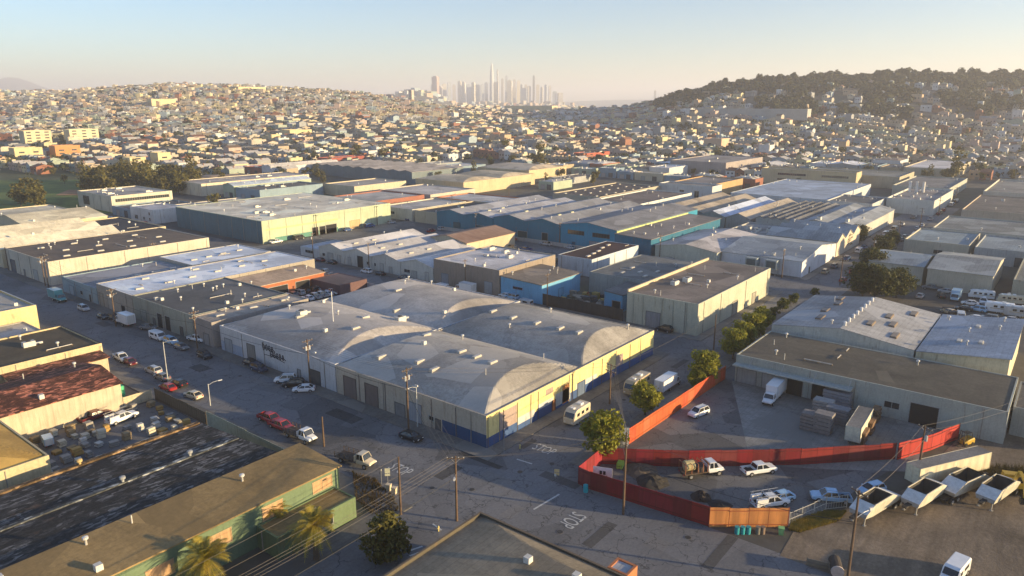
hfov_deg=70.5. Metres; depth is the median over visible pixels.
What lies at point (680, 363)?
road patch
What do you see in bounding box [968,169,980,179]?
house
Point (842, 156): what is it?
house
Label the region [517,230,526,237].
door
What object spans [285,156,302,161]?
house
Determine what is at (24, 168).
house
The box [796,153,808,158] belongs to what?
house
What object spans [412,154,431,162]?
house
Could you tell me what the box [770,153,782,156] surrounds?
house
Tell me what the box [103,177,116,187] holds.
tree
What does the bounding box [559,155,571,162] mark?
house
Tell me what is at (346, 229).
car
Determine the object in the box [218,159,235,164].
house
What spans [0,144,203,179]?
park lawn
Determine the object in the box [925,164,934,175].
tree
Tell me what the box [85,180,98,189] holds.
tree
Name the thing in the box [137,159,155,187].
tree
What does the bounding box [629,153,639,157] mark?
house
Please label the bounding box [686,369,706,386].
tree
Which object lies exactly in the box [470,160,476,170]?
tree
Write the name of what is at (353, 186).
building
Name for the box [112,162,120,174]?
tree
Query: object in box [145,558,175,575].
door
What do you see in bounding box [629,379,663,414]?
tree
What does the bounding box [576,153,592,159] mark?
house
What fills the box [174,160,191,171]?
house
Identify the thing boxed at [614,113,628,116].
building
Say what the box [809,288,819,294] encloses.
tree
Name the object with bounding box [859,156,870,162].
house
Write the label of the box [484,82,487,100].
office tower
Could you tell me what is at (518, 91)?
office tower
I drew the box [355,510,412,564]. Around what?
tree
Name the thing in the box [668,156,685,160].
house
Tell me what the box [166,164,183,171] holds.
tree
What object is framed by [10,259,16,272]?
door
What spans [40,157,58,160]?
house
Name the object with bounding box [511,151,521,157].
house
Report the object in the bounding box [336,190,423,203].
building
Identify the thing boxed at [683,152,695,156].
house
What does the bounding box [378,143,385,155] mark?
tree
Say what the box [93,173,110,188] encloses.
tree
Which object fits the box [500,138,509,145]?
tree
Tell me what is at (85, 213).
warehouse
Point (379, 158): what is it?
house
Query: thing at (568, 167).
warehouse
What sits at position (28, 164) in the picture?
house
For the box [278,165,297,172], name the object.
house
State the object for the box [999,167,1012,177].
house
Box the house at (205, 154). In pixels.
[200,152,219,157]
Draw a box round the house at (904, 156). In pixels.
[898,155,909,157]
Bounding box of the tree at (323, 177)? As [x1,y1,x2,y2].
[320,170,326,181]
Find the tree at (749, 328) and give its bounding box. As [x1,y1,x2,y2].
[730,319,757,345]
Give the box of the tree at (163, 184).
[157,176,172,189]
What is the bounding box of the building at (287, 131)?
[280,129,311,133]
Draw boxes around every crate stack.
[29,435,40,443]
[41,433,54,446]
[49,428,57,436]
[50,459,56,466]
[51,449,61,455]
[51,465,60,471]
[57,438,66,447]
[59,453,72,463]
[64,423,75,431]
[66,428,75,437]
[66,444,76,450]
[70,445,83,456]
[71,433,78,439]
[78,436,86,445]
[80,432,90,438]
[80,441,90,448]
[82,420,93,429]
[84,450,92,457]
[94,440,103,447]
[96,428,106,439]
[103,423,110,431]
[108,439,119,447]
[120,384,124,399]
[121,430,131,440]
[122,424,131,430]
[129,403,137,409]
[136,422,144,431]
[146,400,155,407]
[146,426,156,436]
[150,416,159,422]
[150,421,160,428]
[156,405,162,410]
[156,427,167,433]
[165,414,175,422]
[171,424,177,429]
[173,418,181,423]
[182,418,190,425]
[948,310,956,314]
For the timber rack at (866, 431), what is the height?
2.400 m
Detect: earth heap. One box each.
[622,463,657,478]
[636,473,669,489]
[690,490,711,502]
[707,499,732,507]
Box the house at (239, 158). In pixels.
[235,156,249,160]
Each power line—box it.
[176,458,395,575]
[198,324,306,354]
[218,476,397,574]
[246,458,449,575]
[247,458,444,571]
[256,457,457,574]
[261,459,459,575]
[296,479,452,575]
[309,355,404,388]
[407,389,453,473]
[423,363,598,368]
[471,433,620,456]
[482,437,623,456]
[611,382,624,455]
[626,459,850,521]
[627,436,867,495]
[871,434,928,492]
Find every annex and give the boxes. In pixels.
[256,486,356,559]
[300,240,341,257]
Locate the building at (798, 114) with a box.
[698,108,810,120]
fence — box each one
[122,389,152,407]
[154,388,206,424]
[206,411,283,451]
[324,273,375,286]
[444,227,585,248]
[543,294,623,320]
[578,451,710,525]
[602,442,896,466]
[629,366,725,443]
[708,507,789,526]
[788,494,848,525]
[806,557,830,570]
[896,423,960,459]
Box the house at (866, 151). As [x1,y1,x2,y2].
[862,149,872,153]
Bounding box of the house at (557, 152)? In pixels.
[552,151,565,154]
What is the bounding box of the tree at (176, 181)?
[171,166,186,194]
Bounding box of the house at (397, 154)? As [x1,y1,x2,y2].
[393,152,408,156]
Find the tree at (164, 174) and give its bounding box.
[162,169,174,179]
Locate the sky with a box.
[0,0,1023,102]
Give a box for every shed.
[0,362,123,438]
[1,350,109,381]
[234,264,324,292]
[311,273,366,294]
[431,225,515,247]
[558,241,638,276]
[604,281,638,310]
[655,227,757,261]
[676,192,732,206]
[692,193,755,214]
[700,196,775,227]
[725,198,796,227]
[868,249,934,285]
[926,250,1004,292]
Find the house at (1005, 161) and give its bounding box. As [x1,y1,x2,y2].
[998,159,1013,163]
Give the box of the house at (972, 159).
[965,157,976,168]
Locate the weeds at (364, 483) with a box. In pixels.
[351,470,398,513]
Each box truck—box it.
[47,287,66,302]
[115,311,135,325]
[455,281,475,291]
[654,371,680,391]
[762,375,787,405]
[950,288,962,301]
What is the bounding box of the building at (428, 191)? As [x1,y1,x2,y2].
[378,184,474,198]
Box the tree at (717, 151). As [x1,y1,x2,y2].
[714,148,722,154]
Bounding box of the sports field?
[0,180,176,212]
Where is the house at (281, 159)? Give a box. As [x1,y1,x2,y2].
[278,155,292,162]
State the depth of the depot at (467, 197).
420.75 m
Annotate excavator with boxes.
[1001,470,1023,504]
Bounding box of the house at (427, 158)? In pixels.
[422,155,436,161]
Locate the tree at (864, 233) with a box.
[854,224,871,241]
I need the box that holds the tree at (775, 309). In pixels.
[770,306,780,315]
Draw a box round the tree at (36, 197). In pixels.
[27,189,45,204]
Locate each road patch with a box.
[148,348,171,355]
[188,364,211,371]
[325,408,362,423]
[360,441,391,454]
[433,464,462,479]
[458,451,502,468]
[476,471,515,489]
[521,439,536,448]
[539,471,579,488]
[582,521,616,547]
[621,410,633,418]
[670,359,689,368]
[701,535,737,570]
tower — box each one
[432,76,438,93]
[439,86,442,95]
[442,84,446,96]
[447,82,450,100]
[452,84,455,100]
[458,81,461,102]
[462,82,465,102]
[466,84,470,102]
[468,87,470,101]
[471,82,475,101]
[475,84,479,101]
[480,84,483,100]
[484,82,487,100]
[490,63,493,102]
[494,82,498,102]
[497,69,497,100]
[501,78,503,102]
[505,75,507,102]
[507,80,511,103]
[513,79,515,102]
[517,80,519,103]
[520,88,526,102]
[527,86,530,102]
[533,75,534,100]
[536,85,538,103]
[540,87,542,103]
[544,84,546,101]
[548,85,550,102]
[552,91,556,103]
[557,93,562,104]
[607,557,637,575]
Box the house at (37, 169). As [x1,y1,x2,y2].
[30,163,53,174]
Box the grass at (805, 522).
[788,509,846,531]
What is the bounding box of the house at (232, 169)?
[224,165,244,173]
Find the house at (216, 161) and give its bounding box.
[214,158,231,165]
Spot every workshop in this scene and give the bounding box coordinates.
[318,229,424,263]
[343,233,439,268]
[371,239,469,275]
[401,246,476,281]
[415,201,489,224]
[501,264,581,303]
[733,222,779,235]
[767,219,860,256]
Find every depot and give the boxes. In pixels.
[437,193,519,201]
[732,331,1018,443]
[933,215,1023,240]
[961,195,1023,220]
[1009,381,1023,437]
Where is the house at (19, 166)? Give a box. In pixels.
[18,161,34,171]
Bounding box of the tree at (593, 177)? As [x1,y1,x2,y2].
[590,173,596,184]
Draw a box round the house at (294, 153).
[286,152,301,156]
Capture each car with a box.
[77,303,89,311]
[96,312,107,319]
[107,312,116,321]
[123,356,136,365]
[139,323,157,329]
[144,364,162,374]
[153,372,170,381]
[158,382,176,391]
[163,335,178,344]
[170,378,187,387]
[173,342,188,350]
[183,389,203,399]
[196,348,212,359]
[242,357,257,365]
[250,361,267,372]
[274,373,296,383]
[281,377,304,387]
[288,291,298,295]
[292,383,315,392]
[295,289,305,295]
[304,288,311,293]
[304,295,314,300]
[307,285,318,291]
[314,257,324,261]
[324,290,333,295]
[326,259,337,264]
[343,227,352,231]
[360,267,371,273]
[374,271,385,275]
[398,274,409,279]
[398,429,423,442]
[426,228,435,232]
[498,292,508,296]
[504,292,518,299]
[508,244,516,248]
[564,245,574,249]
[655,324,673,332]
[687,403,709,418]
[774,489,795,501]
[821,268,829,273]
[830,263,837,268]
[857,479,886,492]
[916,292,924,298]
[936,292,945,298]
[937,288,951,293]
[940,308,955,312]
[954,305,972,311]
[961,299,978,305]
[970,305,987,312]
[979,296,987,303]
[981,313,999,317]
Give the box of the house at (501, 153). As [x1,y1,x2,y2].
[499,148,509,158]
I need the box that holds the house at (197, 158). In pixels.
[185,156,202,162]
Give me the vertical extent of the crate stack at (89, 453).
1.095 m
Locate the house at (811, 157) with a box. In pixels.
[806,155,816,161]
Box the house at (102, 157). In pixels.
[93,155,112,162]
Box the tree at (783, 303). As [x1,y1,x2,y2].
[776,297,790,309]
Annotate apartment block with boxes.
[8,146,42,159]
[18,130,51,145]
[49,144,80,157]
[63,128,98,141]
[122,156,145,162]
[150,151,170,163]
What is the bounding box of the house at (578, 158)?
[573,155,587,160]
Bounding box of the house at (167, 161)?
[162,159,178,163]
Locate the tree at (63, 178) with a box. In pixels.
[60,175,67,183]
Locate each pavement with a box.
[0,267,499,460]
[109,363,391,508]
[257,498,411,575]
[310,257,705,340]
[488,351,669,452]
[568,325,771,465]
[697,290,782,337]
[770,273,809,280]
[803,243,865,278]
[841,221,938,287]
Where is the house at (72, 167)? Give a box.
[69,164,75,171]
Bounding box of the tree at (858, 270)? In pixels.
[842,260,887,296]
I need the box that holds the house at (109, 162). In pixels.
[102,158,119,165]
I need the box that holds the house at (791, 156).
[788,154,798,158]
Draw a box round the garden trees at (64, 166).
[0,80,1023,176]
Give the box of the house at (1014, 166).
[1009,164,1020,168]
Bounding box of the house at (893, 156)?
[889,154,898,157]
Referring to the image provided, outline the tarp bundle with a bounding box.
[616,460,623,469]
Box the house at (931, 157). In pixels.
[923,155,934,159]
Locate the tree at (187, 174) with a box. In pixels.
[178,172,192,179]
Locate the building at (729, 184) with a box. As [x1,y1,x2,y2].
[677,176,742,193]
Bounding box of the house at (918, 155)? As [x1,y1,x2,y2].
[913,153,922,156]
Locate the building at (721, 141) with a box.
[703,137,728,147]
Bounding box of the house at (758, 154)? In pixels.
[754,152,765,156]
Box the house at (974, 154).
[967,152,978,158]
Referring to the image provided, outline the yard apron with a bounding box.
[732,381,937,470]
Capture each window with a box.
[83,195,89,204]
[115,194,168,201]
[261,498,283,521]
[312,474,332,494]
[322,514,333,528]
[568,229,583,235]
[592,232,609,238]
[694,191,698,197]
[778,173,805,175]
[821,175,848,178]
[883,400,899,409]
[933,249,942,253]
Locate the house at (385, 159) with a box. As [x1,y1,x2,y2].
[383,156,395,160]
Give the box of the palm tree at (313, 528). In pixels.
[282,504,338,562]
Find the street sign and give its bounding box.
[385,468,389,480]
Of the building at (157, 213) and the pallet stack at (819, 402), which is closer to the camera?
the pallet stack at (819, 402)
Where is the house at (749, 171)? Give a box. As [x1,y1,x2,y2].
[744,169,757,175]
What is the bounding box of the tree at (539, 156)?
[534,140,548,163]
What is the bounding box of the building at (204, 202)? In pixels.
[175,198,243,205]
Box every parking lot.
[300,295,337,301]
[599,378,941,526]
[841,288,1019,318]
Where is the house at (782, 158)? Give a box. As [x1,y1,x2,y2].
[772,156,790,161]
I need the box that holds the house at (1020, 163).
[1017,160,1023,168]
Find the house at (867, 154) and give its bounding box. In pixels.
[863,153,872,156]
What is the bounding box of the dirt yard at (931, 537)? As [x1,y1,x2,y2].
[780,400,1023,575]
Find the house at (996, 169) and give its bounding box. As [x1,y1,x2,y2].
[990,167,1001,177]
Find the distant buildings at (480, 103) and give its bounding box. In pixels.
[375,88,585,108]
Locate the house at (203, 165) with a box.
[194,163,213,173]
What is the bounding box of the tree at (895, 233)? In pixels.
[883,230,900,243]
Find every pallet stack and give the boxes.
[799,408,818,432]
[812,396,834,410]
[812,409,835,435]
[823,387,852,407]
[825,403,851,426]
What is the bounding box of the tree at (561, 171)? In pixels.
[557,168,564,175]
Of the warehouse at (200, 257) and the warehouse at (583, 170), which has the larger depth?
the warehouse at (583, 170)
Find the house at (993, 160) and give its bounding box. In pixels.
[988,155,999,164]
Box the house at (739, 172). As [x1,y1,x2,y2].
[735,167,748,176]
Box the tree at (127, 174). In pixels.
[123,169,139,186]
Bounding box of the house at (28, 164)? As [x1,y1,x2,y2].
[26,161,46,172]
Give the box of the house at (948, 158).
[942,156,952,159]
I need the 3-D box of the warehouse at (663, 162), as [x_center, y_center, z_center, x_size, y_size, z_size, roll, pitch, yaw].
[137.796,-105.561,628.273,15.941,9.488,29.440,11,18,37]
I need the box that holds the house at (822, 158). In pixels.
[813,157,831,160]
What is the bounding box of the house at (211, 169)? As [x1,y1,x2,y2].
[208,165,223,174]
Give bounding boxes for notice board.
[593,466,611,477]
[623,428,629,444]
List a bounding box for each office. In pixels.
[77,186,172,212]
[761,166,861,182]
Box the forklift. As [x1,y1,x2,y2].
[954,430,974,446]
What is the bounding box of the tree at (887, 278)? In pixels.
[862,263,900,296]
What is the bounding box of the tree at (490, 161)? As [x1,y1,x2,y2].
[487,158,494,164]
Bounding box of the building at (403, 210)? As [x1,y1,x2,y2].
[390,198,465,220]
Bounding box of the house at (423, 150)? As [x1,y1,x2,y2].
[417,149,432,153]
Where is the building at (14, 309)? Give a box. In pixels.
[0,290,39,328]
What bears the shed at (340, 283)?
on the ground at (248, 563)
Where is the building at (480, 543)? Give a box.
[383,511,624,575]
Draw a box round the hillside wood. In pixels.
[652,67,1023,118]
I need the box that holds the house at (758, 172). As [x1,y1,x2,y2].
[754,169,761,176]
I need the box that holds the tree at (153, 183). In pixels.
[146,177,159,187]
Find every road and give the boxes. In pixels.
[0,267,831,575]
[53,196,552,288]
[166,228,682,350]
[297,207,959,575]
[362,223,787,288]
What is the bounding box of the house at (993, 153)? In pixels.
[989,151,999,155]
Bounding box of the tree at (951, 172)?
[944,166,959,176]
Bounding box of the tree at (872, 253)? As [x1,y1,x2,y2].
[858,247,890,264]
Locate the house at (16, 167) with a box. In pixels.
[14,161,24,170]
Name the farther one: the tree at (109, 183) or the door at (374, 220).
the tree at (109, 183)
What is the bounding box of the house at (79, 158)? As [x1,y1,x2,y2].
[77,154,92,160]
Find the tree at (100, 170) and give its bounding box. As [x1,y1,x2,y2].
[96,166,105,175]
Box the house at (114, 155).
[104,153,121,158]
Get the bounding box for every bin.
[385,482,391,490]
[391,486,397,494]
[583,484,587,492]
[734,525,739,534]
[740,525,745,534]
[746,525,750,534]
[755,525,760,534]
[760,525,765,534]
[778,525,784,535]
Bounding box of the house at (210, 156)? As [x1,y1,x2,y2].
[207,153,215,158]
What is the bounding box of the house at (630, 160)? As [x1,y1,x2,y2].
[624,158,638,162]
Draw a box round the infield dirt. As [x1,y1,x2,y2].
[57,190,77,194]
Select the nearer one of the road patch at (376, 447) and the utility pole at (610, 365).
the road patch at (376, 447)
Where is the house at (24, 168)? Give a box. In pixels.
[21,161,32,172]
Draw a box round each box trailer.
[844,406,873,444]
[904,446,991,482]
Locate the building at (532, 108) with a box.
[505,106,557,111]
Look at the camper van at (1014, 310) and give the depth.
202.09 m
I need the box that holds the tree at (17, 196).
[9,188,26,206]
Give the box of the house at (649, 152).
[643,151,655,154]
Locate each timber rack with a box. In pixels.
[856,427,869,444]
[868,417,876,435]
[872,405,881,423]
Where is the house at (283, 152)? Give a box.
[281,149,296,154]
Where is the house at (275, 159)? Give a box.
[273,154,286,162]
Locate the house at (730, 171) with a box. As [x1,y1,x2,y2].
[725,167,738,177]
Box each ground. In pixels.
[0,77,1023,575]
[29,400,196,468]
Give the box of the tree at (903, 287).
[890,267,919,297]
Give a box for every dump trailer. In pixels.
[849,486,902,526]
[901,477,947,515]
[937,466,989,504]
[975,474,1020,510]
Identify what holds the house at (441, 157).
on the ground at (248, 563)
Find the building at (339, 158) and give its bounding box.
[317,155,364,160]
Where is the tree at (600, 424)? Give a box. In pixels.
[579,408,631,456]
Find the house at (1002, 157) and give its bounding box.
[997,154,1006,159]
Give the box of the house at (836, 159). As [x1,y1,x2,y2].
[828,158,839,161]
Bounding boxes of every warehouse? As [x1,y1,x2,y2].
[0,204,67,214]
[0,206,106,225]
[0,217,119,267]
[0,421,276,569]
[0,443,341,575]
[4,227,209,285]
[62,260,183,303]
[84,217,165,231]
[96,251,314,312]
[112,199,192,217]
[132,277,286,336]
[159,244,270,266]
[165,173,249,187]
[176,193,390,243]
[177,172,308,195]
[193,294,308,346]
[219,276,519,391]
[223,174,311,197]
[235,181,322,198]
[237,163,271,165]
[243,165,261,173]
[261,159,337,173]
[312,159,463,184]
[336,302,653,447]
[416,170,534,192]
[420,160,461,164]
[434,245,554,295]
[441,162,485,171]
[478,162,565,182]
[511,157,532,162]
[539,177,571,189]
[548,163,573,172]
[550,173,590,183]
[553,182,659,200]
[565,159,602,167]
[571,166,597,173]
[589,254,693,293]
[590,160,620,167]
[598,166,624,177]
[601,189,691,204]
[604,163,645,169]
[617,168,637,179]
[626,257,770,335]
[632,163,660,170]
[634,171,669,181]
[649,164,687,173]
[655,160,669,164]
[664,174,690,181]
[670,155,762,175]
[691,172,726,177]
[721,235,836,276]
[730,179,870,203]
[732,174,762,188]
[749,164,783,169]
[751,159,788,166]
[756,201,839,224]
[771,295,940,357]
[784,163,804,167]
[805,203,894,236]
[810,160,835,167]
[812,167,913,188]
[826,194,886,206]
[827,160,864,168]
[859,162,886,169]
[873,157,908,164]
[880,164,907,170]
[891,175,966,195]
[903,159,970,177]
[915,314,1023,375]
[983,179,1023,196]
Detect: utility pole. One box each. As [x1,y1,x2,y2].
[37,256,45,285]
[42,259,48,287]
[106,288,116,326]
[189,311,198,348]
[302,339,315,382]
[321,416,324,446]
[398,456,401,514]
[402,367,417,428]
[446,456,463,520]
[545,274,549,306]
[606,363,615,403]
[622,429,627,514]
[713,314,716,349]
[781,249,784,277]
[839,255,846,284]
[846,487,873,575]
[918,425,932,459]
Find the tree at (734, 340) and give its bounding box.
[718,327,750,358]
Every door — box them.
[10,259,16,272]
[33,269,38,280]
[69,285,74,295]
[99,292,104,306]
[107,295,112,309]
[140,309,147,322]
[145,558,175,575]
[156,312,163,328]
[164,315,171,331]
[179,326,183,335]
[203,332,209,345]
[209,526,232,544]
[224,337,232,352]
[246,343,255,359]
[269,284,288,292]
[295,279,309,288]
[297,369,300,376]
[310,368,320,385]
[312,227,318,235]
[319,226,325,233]
[326,223,336,232]
[327,252,332,260]
[337,255,340,262]
[343,375,356,399]
[350,219,359,228]
[357,255,363,267]
[364,382,378,407]
[371,216,377,224]
[380,263,383,270]
[394,401,405,417]
[406,400,421,423]
[411,270,416,278]
[425,272,428,280]
[435,418,440,430]
[441,273,448,283]
[453,222,459,228]
[484,281,491,293]
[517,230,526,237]
[541,232,547,240]
[552,399,555,410]
[558,287,563,296]
[577,379,584,396]
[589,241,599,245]
[612,300,620,308]
[645,311,660,327]
[731,299,737,315]
[736,367,756,385]
[751,291,755,303]
[761,373,774,387]
[785,378,803,396]
[810,384,824,398]
[907,401,939,428]
[1013,258,1022,267]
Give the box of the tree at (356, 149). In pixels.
[348,144,361,154]
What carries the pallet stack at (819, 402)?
on the yard apron
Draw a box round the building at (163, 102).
[147,99,175,105]
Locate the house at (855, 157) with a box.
[844,154,862,161]
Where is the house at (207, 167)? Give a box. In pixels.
[204,165,223,174]
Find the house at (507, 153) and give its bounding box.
[504,149,517,159]
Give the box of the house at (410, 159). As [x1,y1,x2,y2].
[400,157,415,162]
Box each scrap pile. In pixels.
[569,290,576,296]
[580,295,589,301]
[590,295,597,302]
[592,291,599,298]
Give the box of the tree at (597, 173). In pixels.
[592,170,599,181]
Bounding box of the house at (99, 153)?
[97,151,114,155]
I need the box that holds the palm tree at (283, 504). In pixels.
[263,501,290,520]
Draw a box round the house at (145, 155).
[130,154,147,156]
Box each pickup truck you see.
[76,408,111,422]
[103,406,138,425]
[112,351,127,362]
[186,334,202,342]
[256,410,280,422]
[267,417,293,432]
[269,239,282,243]
[306,292,322,299]
[317,290,328,297]
[321,268,332,273]
[519,246,532,250]
[539,241,552,245]
[740,460,777,476]
[749,487,790,507]
[810,487,852,504]
[843,255,850,260]
[922,283,942,289]
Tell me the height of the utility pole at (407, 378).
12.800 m
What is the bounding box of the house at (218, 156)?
[214,153,230,158]
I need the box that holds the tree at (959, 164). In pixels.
[949,146,968,177]
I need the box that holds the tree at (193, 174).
[186,169,198,178]
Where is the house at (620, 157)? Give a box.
[614,156,627,161]
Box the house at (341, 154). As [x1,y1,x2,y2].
[335,152,348,155]
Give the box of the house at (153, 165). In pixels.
[138,163,158,170]
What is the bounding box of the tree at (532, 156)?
[527,153,536,163]
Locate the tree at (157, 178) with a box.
[154,175,162,184]
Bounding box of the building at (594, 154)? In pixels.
[574,151,609,155]
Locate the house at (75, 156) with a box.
[69,153,87,161]
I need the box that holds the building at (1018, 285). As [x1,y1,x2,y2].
[1011,258,1023,294]
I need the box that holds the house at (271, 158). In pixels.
[267,154,282,162]
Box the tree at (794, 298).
[789,293,798,303]
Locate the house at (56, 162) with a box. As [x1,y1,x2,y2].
[49,160,68,166]
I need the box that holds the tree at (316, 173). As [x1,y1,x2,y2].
[312,163,319,179]
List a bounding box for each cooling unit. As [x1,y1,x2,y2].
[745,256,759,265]
[765,258,779,274]
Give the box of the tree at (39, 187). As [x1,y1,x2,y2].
[23,183,46,205]
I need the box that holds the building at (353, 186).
[324,178,405,195]
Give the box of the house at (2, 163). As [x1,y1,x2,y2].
[0,159,14,167]
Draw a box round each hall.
[0,325,102,382]
[0,420,51,490]
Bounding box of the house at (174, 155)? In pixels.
[171,153,178,158]
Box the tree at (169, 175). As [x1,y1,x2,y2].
[165,171,174,186]
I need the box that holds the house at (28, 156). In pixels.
[24,154,44,158]
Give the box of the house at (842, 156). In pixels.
[836,154,845,161]
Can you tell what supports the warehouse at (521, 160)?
on the ground at (248, 563)
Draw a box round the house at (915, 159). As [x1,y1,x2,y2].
[908,157,922,162]
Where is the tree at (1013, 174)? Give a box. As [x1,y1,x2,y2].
[1009,169,1015,178]
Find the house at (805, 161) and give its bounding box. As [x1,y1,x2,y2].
[795,157,810,165]
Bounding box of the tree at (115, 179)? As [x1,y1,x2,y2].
[110,177,122,186]
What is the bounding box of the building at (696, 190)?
[659,181,721,198]
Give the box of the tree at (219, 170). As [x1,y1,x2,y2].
[212,167,222,174]
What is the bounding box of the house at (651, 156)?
[641,154,658,158]
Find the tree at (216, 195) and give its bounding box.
[206,193,220,202]
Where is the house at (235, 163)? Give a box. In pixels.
[228,161,248,165]
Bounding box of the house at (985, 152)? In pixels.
[980,150,989,155]
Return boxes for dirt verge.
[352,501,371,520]
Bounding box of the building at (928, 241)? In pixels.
[903,228,979,254]
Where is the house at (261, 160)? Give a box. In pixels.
[252,158,270,163]
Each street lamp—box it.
[163,339,176,381]
[208,379,221,405]
[405,387,417,426]
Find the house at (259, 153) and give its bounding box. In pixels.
[253,151,269,157]
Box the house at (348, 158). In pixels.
[342,157,358,160]
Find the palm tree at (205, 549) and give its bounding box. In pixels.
[169,535,233,575]
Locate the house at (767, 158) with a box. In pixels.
[762,155,775,161]
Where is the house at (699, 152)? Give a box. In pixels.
[695,150,706,154]
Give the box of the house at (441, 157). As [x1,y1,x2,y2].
[437,153,448,160]
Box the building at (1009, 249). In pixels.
[974,234,1023,267]
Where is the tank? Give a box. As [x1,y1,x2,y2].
[828,555,843,575]
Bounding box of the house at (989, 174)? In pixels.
[979,168,993,180]
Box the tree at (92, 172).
[80,168,98,188]
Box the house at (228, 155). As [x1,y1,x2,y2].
[226,154,241,157]
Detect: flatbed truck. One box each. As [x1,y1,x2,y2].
[281,422,317,444]
[334,446,376,469]
[678,456,724,479]
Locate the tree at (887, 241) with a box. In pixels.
[871,234,896,249]
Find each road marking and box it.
[388,463,412,474]
[532,444,556,453]
[534,494,559,509]
[562,512,585,528]
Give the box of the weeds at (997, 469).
[979,459,1023,495]
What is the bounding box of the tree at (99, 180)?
[91,173,106,188]
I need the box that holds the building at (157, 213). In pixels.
[130,202,179,223]
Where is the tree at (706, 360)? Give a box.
[687,349,722,378]
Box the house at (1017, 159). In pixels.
[1013,157,1023,162]
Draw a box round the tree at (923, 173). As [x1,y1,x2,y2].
[920,169,927,175]
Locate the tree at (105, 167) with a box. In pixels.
[98,164,111,173]
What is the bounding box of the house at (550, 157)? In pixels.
[544,154,558,162]
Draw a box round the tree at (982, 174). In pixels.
[978,172,985,180]
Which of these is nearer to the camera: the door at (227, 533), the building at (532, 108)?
the door at (227, 533)
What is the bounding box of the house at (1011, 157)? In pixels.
[1006,156,1020,159]
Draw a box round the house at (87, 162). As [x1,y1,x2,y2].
[74,160,94,172]
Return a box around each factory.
[436,195,574,228]
[493,198,641,242]
[561,203,697,245]
[614,212,720,255]
[886,181,953,215]
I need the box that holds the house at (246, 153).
[242,150,258,156]
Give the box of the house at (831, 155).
[821,153,839,157]
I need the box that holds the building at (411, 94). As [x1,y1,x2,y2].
[408,90,413,99]
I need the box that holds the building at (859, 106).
[849,104,864,111]
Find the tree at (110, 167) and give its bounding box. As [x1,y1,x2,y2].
[106,164,113,174]
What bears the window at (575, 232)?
in the factory at (602, 225)
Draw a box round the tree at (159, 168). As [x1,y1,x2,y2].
[154,164,166,177]
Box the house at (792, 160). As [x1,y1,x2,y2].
[786,158,796,163]
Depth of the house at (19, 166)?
608.26 m
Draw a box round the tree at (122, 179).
[112,158,130,186]
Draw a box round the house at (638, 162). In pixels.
[632,161,646,163]
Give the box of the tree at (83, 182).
[75,161,93,189]
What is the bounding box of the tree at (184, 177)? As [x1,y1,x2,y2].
[176,175,189,188]
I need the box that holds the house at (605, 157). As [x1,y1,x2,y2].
[600,155,613,159]
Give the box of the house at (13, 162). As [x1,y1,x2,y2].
[11,160,30,170]
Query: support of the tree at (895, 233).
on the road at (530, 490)
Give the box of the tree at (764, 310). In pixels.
[753,305,775,326]
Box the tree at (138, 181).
[131,172,144,186]
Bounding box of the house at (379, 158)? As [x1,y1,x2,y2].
[377,155,389,160]
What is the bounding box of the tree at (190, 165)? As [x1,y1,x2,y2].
[183,155,200,173]
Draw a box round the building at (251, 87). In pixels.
[234,87,265,89]
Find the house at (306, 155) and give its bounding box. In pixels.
[302,153,319,160]
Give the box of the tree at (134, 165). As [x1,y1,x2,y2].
[126,158,141,180]
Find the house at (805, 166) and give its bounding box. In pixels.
[800,165,813,168]
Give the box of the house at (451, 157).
[443,153,457,160]
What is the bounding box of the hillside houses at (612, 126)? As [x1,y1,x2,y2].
[0,75,1023,158]
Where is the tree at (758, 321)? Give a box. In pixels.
[741,312,767,340]
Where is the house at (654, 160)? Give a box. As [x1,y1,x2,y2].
[649,158,663,162]
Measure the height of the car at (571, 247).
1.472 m
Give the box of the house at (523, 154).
[517,152,530,157]
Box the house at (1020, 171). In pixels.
[1011,168,1023,178]
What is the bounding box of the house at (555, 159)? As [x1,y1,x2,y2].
[553,155,563,162]
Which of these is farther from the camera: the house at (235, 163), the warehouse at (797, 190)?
the house at (235, 163)
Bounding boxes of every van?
[148,329,164,340]
[292,234,304,239]
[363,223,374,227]
[518,298,532,304]
[563,400,590,424]
[623,370,650,394]
[855,247,862,252]
[891,225,897,230]
[940,552,971,575]
[956,310,965,315]
[968,289,995,298]
[985,300,1014,313]
[996,293,1023,304]
[1003,304,1023,317]
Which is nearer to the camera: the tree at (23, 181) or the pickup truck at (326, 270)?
the pickup truck at (326, 270)

